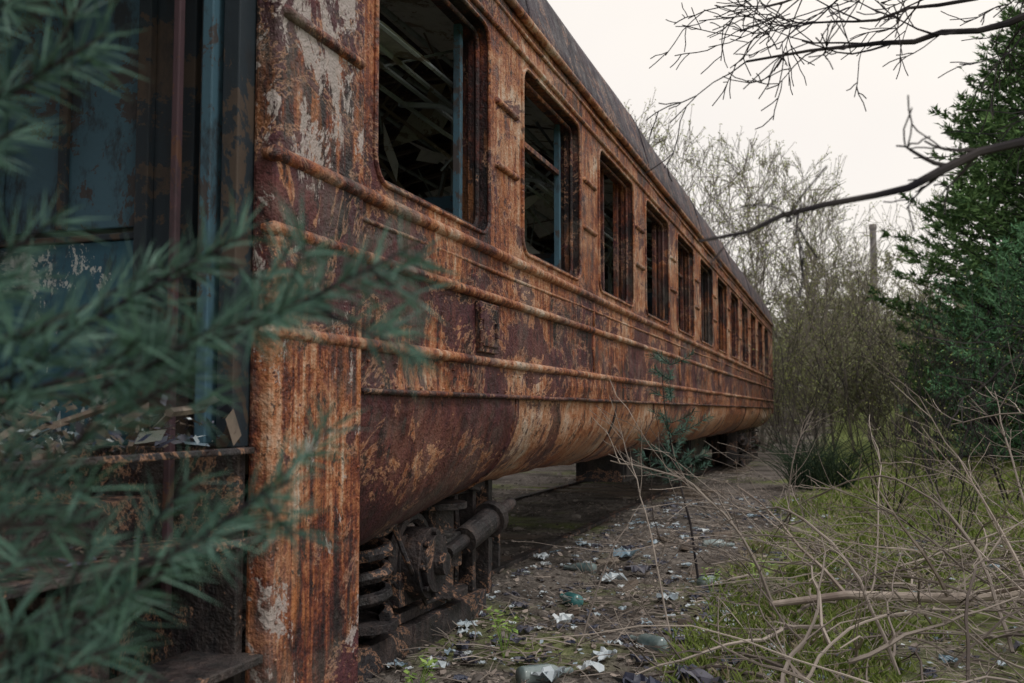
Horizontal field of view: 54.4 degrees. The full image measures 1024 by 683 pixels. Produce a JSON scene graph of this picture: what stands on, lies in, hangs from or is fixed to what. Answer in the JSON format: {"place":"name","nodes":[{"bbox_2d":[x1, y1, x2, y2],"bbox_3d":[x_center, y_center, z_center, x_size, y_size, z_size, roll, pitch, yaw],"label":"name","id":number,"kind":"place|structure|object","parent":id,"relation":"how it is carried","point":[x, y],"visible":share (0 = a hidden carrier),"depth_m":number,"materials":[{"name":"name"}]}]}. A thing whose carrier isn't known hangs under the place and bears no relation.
{"place":"outdoors","nodes":[
{"label":"outdoors","id":0,"kind":"place"},
{"bbox_2d":[242,390,1023,682],"bbox_3d":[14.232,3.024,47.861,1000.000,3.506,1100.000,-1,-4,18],"label":"ground","id":1,"kind":"structure","parent":0,"point":[551,521],"depth_m":6.93,"materials":[{"name":"brown soil"}]},
{"bbox_2d":[0,0,466,682],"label":"pine sapling","id":2,"kind":"object","parent":1,"relation":"on","point":[160,358],"visible":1,"depth_m":0.89,"materials":[{"name":"green plant"}]},
{"bbox_2d":[402,655,437,682],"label":"weed plant","id":3,"kind":"object","parent":1,"relation":"on","point":[431,661],"visible":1,"depth_m":3.60,"materials":[{"name":"green plant"}]},
{"bbox_2d":[483,606,519,657],"bbox_3d":[-0.042,1.230,4.187,0.145,0.217,0.190,1,-4,-19],"label":"weed plant","id":4,"kind":"object","parent":1,"relation":"on","point":[516,617],"visible":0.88,"depth_m":4.18,"materials":[{"name":"green plant"}]},
{"bbox_2d":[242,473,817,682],"bbox_3d":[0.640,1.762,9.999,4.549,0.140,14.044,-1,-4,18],"label":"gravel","id":5,"kind":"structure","parent":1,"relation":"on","point":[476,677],"depth_m":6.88,"materials":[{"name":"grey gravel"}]},
{"bbox_2d":[515,663,573,682],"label":"glass bottle","id":6,"kind":"object","parent":1,"relation":"on","point":[523,673],"visible":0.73,"depth_m":3.84,"materials":[{"name":"glass"}]},
{"bbox_2d":[559,592,582,606],"bbox_3d":[0.318,1.420,5.495,0.073,0.073,0.245,1,-7,-18],"label":"glass bottle","id":7,"kind":"object","parent":1,"relation":"on","point":[573,599],"visible":0.9,"depth_m":5.39,"materials":[{"name":"teal glass"}]},
{"bbox_2d":[563,562,596,573],"bbox_3d":[0.456,1.536,6.752,0.245,0.073,0.073,-7,-7,37],"label":"glass bottle","id":8,"kind":"object","parent":1,"relation":"on","point":[572,567],"visible":0.8,"depth_m":6.70,"materials":[{"name":"glass"}]},
{"bbox_2d":[408,439,778,574],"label":"railway track","id":9,"kind":"structure","parent":1,"relation":"on","point":[633,493],"depth_m":12.86,"materials":[{"name":"metal"}]},
{"bbox_2d":[0,0,773,682],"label":"railway carriage","id":10,"kind":"object","parent":9,"relation":"on","point":[504,148],"visible":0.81,"depth_m":3.32,"materials":[{"name":"paint"}]},
{"bbox_2d":[373,0,768,374],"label":"window frames","id":11,"kind":"structure","parent":10,"relation":"in","point":[473,39],"depth_m":6.06,"materials":[{"name":"blue paint"}]},
{"bbox_2d":[242,468,1022,682],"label":"leaf litter","id":12,"kind":"object","parent":1,"relation":"on","point":[594,646],"visible":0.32,"depth_m":5.88,"materials":[{"name":"brown plant"}]},
{"bbox_2d":[567,531,731,626],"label":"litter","id":13,"kind":"object","parent":1,"relation":"on","point":[680,620],"visible":0.54,"depth_m":6.54,"materials":[{"name":"grey plastic"}]},
{"bbox_2d":[628,633,670,653],"bbox_3d":[0.596,1.325,4.389,0.073,0.073,0.245,2,-7,-29],"label":"glass bottle","id":14,"kind":"object","parent":1,"relation":"on","point":[649,639],"visible":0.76,"depth_m":4.32,"materials":[{"name":"glass"}]},
{"bbox_2d":[630,347,714,578],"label":"pine sapling","id":15,"kind":"object","parent":1,"relation":"on","point":[662,416],"visible":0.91,"depth_m":6.50,"materials":[{"name":"green plant"}]},
{"bbox_2d":[358,494,1023,682],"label":"litter","id":16,"kind":"object","parent":1,"relation":"on","point":[551,673],"visible":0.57,"depth_m":4.83,"materials":[{"name":"paper"}]},
{"bbox_2d":[362,481,1023,682],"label":"twig litter","id":17,"kind":"object","parent":1,"relation":"on","point":[949,647],"visible":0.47,"depth_m":4.92,"materials":[{"name":"brown wood"}]},
{"bbox_2d":[624,87,771,280],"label":"bare tree","id":18,"kind":"object","parent":1,"relation":"on","point":[656,143],"visible":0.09,"depth_m":30.00,"materials":[{"name":"brown plant"}]},
{"bbox_2d":[696,575,720,585],"bbox_3d":[1.249,1.504,6.253,0.073,0.073,0.245,-3,-8,39],"label":"glass bottle","id":19,"kind":"object","parent":1,"relation":"on","point":[699,582],"visible":0.34,"depth_m":6.17,"materials":[{"name":"glass"}]},
{"bbox_2d":[699,567,720,592],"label":"weed plant","id":20,"kind":"object","parent":1,"relation":"on","point":[714,580],"visible":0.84,"depth_m":5.86,"materials":[{"name":"green plant"}]},
{"bbox_2d":[634,102,802,279],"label":"bare tree","id":21,"kind":"object","parent":1,"relation":"on","point":[693,168],"visible":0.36,"depth_m":27.00,"materials":[{"name":"brown plant"}]},
{"bbox_2d":[702,539,734,547],"bbox_3d":[1.604,1.576,7.737,0.245,0.073,0.073,3,-4,1],"label":"glass bottle","id":22,"kind":"object","parent":1,"relation":"on","point":[706,542],"visible":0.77,"depth_m":7.71,"materials":[{"name":"glass"}]},
{"bbox_2d":[653,119,797,451],"bbox_3d":[5.485,-1.522,26.235,4.189,9.091,7.709,0,-5,-11],"label":"bare tree","id":23,"kind":"object","parent":1,"relation":"on","point":[717,195],"visible":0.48,"depth_m":26.82,"materials":[{"name":"brown plant"}]},
{"bbox_2d":[745,557,776,588],"bbox_3d":[1.488,1.400,5.964,0.187,0.211,0.204,-1,-4,18],"label":"weed plant","id":24,"kind":"object","parent":1,"relation":"on","point":[753,565],"visible":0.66,"depth_m":5.94,"materials":[{"name":"green plant"}]},
{"bbox_2d":[515,356,1023,682],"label":"brush pile","id":25,"kind":"object","parent":1,"relation":"on","point":[795,673],"visible":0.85,"depth_m":5.01,"materials":[{"name":"brown plant"}]},
{"bbox_2d":[702,126,848,311],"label":"bare tree","id":26,"kind":"object","parent":1,"relation":"on","point":[767,183],"visible":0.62,"depth_m":28.82,"materials":[{"name":"brown plant"}]},
{"bbox_2d":[696,132,870,443],"bbox_3d":[8.114,-1.717,32.109,5.047,10.240,4.972,0,1,-35],"label":"bare tree","id":27,"kind":"object","parent":1,"relation":"on","point":[749,241],"visible":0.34,"depth_m":32.12,"materials":[{"name":"brown plant"}]},
{"bbox_2d":[718,146,865,444],"bbox_3d":[9.337,-1.305,32.393,4.410,9.559,8.115,-6,-9,17],"label":"bare tree","id":28,"kind":"object","parent":1,"relation":"on","point":[797,195],"visible":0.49,"depth_m":31.54,"materials":[{"name":"brown plant"}]},
{"bbox_2d":[574,344,1023,682],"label":"arching stems","id":29,"kind":"object","parent":1,"relation":"on","point":[875,618],"visible":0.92,"depth_m":4.81,"materials":[{"name":"brown plant"}]},
{"bbox_2d":[757,172,843,438],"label":"bare tree","id":30,"kind":"object","parent":1,"relation":"on","point":[776,253],"visible":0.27,"depth_m":36.24,"materials":[{"name":"brown plant"}]},
{"bbox_2d":[724,176,878,452],"bbox_3d":[6.300,-0.600,26.421,4.141,7.172,5.120,3,-5,-34],"label":"bare tree","id":31,"kind":"object","parent":1,"relation":"on","point":[761,289],"visible":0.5,"depth_m":25.83,"materials":[{"name":"brown plant"}]},
{"bbox_2d":[753,192,875,451],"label":"bare tree","id":32,"kind":"object","parent":1,"relation":"on","point":[812,306],"visible":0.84,"depth_m":26.47,"materials":[{"name":"brown plant"}]},
{"bbox_2d":[747,320,890,475],"bbox_3d":[5.066,0.945,16.476,2.385,2.733,1.644,-1,-4,11],"label":"bare shrub","id":33,"kind":"object","parent":1,"relation":"on","point":[842,416],"visible":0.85,"depth_m":16.55,"materials":[{"name":"brown plant"}]},
{"bbox_2d":[758,281,885,464],"bbox_3d":[5.566,0.624,19.328,3.096,3.731,1.961,-3,-5,34],"label":"bare shrub","id":34,"kind":"object","parent":1,"relation":"on","point":[765,381],"visible":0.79,"depth_m":19.12,"materials":[{"name":"brown plant"}]},
{"bbox_2d":[744,424,905,489],"bbox_3d":[4.247,1.564,13.514,2.135,0.880,2.036,-1,-4,18],"label":"rush clump","id":35,"kind":"object","parent":1,"relation":"on","point":[816,470],"visible":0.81,"depth_m":13.36,"materials":[{"name":"green plant"}]},
{"bbox_2d":[765,184,901,448],"bbox_3d":[9.230,-0.760,27.911,3.748,7.716,6.897,-2,-3,3],"label":"bare tree","id":36,"kind":"object","parent":1,"relation":"on","point":[826,303],"visible":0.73,"depth_m":28.39,"materials":[{"name":"brown plant"}]},
{"bbox_2d":[645,0,1023,431],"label":"bare tree","id":37,"kind":"object","parent":1,"relation":"on","point":[968,158],"visible":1,"depth_m":2.57,"materials":[{"name":"brown plant"}]},
{"bbox_2d":[652,426,1023,607],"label":"fallen branch","id":38,"kind":"object","parent":1,"relation":"on","point":[842,594],"visible":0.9,"depth_m":5.12,"materials":[{"name":"brown wood"}]},
{"bbox_2d":[814,240,912,441],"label":"bare tree","id":39,"kind":"object","parent":1,"relation":"on","point":[868,302],"visible":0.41,"depth_m":35.19,"materials":[{"name":"brown plant"}]},
{"bbox_2d":[784,220,943,445],"bbox_3d":[10.510,-0.281,28.914,3.636,6.902,4.667,1,-4,-12],"label":"bare tree","id":40,"kind":"object","parent":1,"relation":"on","point":[869,273],"visible":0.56,"depth_m":29.43,"materials":[{"name":"brown plant"}]},
{"bbox_2d":[764,249,966,453],"bbox_3d":[8.530,0.277,24.287,4.706,5.097,2.558,0,-3,16],"label":"bare tree","id":41,"kind":"object","parent":1,"relation":"on","point":[832,313],"visible":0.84,"depth_m":24.20,"materials":[{"name":"brown plant"}]},
{"bbox_2d":[869,224,877,321],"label":"factory chimney","id":42,"kind":"object","parent":1,"relation":"on","point":[874,241],"visible":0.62,"depth_m":89.85,"materials":[{"name":"silver metal"}]},
{"bbox_2d":[747,266,1020,452],"bbox_3d":[6.109,-0.579,21.995,31.076,6.534,47.990,-1,-4,18],"label":"shrub thicket","id":43,"kind":"object","parent":1,"relation":"on","point":[809,388],"visible":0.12,"depth_m":27.98,"materials":[{"name":"brown plant"}]},
{"bbox_2d":[746,239,1021,432],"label":"distant trees","id":44,"kind":"object","parent":1,"relation":"on","point":[886,254],"visible":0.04,"depth_m":45.92,"materials":[{"name":"brown plant"}]},
{"bbox_2d":[779,186,989,443],"bbox_3d":[12.260,-0.875,31.770,7.709,8.423,4.189,3,-6,24],"label":"bare tree","id":45,"kind":"object","parent":1,"relation":"on","point":[919,215],"visible":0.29,"depth_m":32.26,"materials":[{"name":"brown plant"}]},
{"bbox_2d":[789,291,979,515],"bbox_3d":[3.837,0.631,10.315,2.381,2.405,1.508,4,-5,-42],"label":"bare shrub","id":46,"kind":"object","parent":1,"relation":"on","point":[896,476],"visible":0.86,"depth_m":10.15,"materials":[{"name":"brown plant"}]},
{"bbox_2d":[856,234,968,449],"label":"bare tree","id":47,"kind":"object","parent":1,"relation":"on","point":[934,294],"visible":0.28,"depth_m":26.98,"materials":[{"name":"brown plant"}]},
{"bbox_2d":[862,260,991,466],"bbox_3d":[7.782,0.374,18.638,2.262,4.106,3.572,-1,-4,20],"label":"bare shrub","id":48,"kind":"object","parent":1,"relation":"on","point":[943,407],"visible":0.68,"depth_m":18.29,"materials":[{"name":"brown plant"}]},
{"bbox_2d":[834,246,1023,486],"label":"bare shrub","id":49,"kind":"object","parent":1,"relation":"on","point":[985,390],"visible":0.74,"depth_m":13.73,"materials":[{"name":"brown plant"}]},
{"bbox_2d":[852,324,1022,541],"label":"bare shrub","id":50,"kind":"object","parent":1,"relation":"on","point":[954,465],"visible":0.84,"depth_m":8.39,"materials":[{"name":"brown plant"}]},
{"bbox_2d":[866,93,1023,450],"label":"pine tree","id":51,"kind":"object","parent":1,"relation":"on","point":[950,217],"visible":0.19,"depth_m":22.89,"materials":[{"name":"green plant"}]},
{"bbox_2d":[892,0,1023,446],"bbox_3d":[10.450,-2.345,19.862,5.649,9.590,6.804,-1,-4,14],"label":"pine tree","id":52,"kind":"object","parent":1,"relation":"on","point":[979,179],"visible":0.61,"depth_m":20.06,"materials":[{"name":"green plant"}]},
{"bbox_2d":[898,253,1023,459],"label":"young pine tree","id":53,"kind":"object","parent":1,"relation":"on","point":[982,308],"visible":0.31,"depth_m":19.50,"materials":[{"name":"green plant"}]},
{"bbox_2d":[907,303,1023,503],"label":"bare shrub","id":54,"kind":"object","parent":1,"relation":"on","point":[990,453],"visible":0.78,"depth_m":11.38,"materials":[{"name":"brown plant"}]},
{"bbox_2d":[914,218,1023,462],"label":"young pine tree","id":55,"kind":"object","parent":1,"relation":"on","point":[1018,305],"visible":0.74,"depth_m":17.09,"materials":[{"name":"green plant"}]},
{"bbox_2d":[954,314,1023,472],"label":"bare shrub","id":56,"kind":"object","parent":1,"relation":"on","point":[1003,388],"visible":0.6,"depth_m":15.29,"materials":[{"name":"brown plant"}]},
{"bbox_2d":[978,344,1023,404],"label":"young pine tree","id":57,"kind":"object","parent":1,"relation":"on","point":[1017,400],"visible":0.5,"depth_m":16.90,"materials":[{"name":"green plant"}]},
{"bbox_2d":[980,104,1023,343],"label":"pine tree","id":58,"kind":"object","parent":1,"relation":"on","point":[1016,132],"visible":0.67,"depth_m":18.96,"materials":[{"name":"green plant"}]},
{"bbox_2d":[547,0,1023,388],"label":"sky","id":59,"kind":"structure","parent":0,"point":[620,38],"materials":[{"name":"white"}]},
{"bbox_2d":[650,450,1023,682],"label":"grass","id":60,"kind":"structure","parent":0,"point":[813,647],"depth_m":6.33,"materials":[{"name":"green plant"}]}
]}

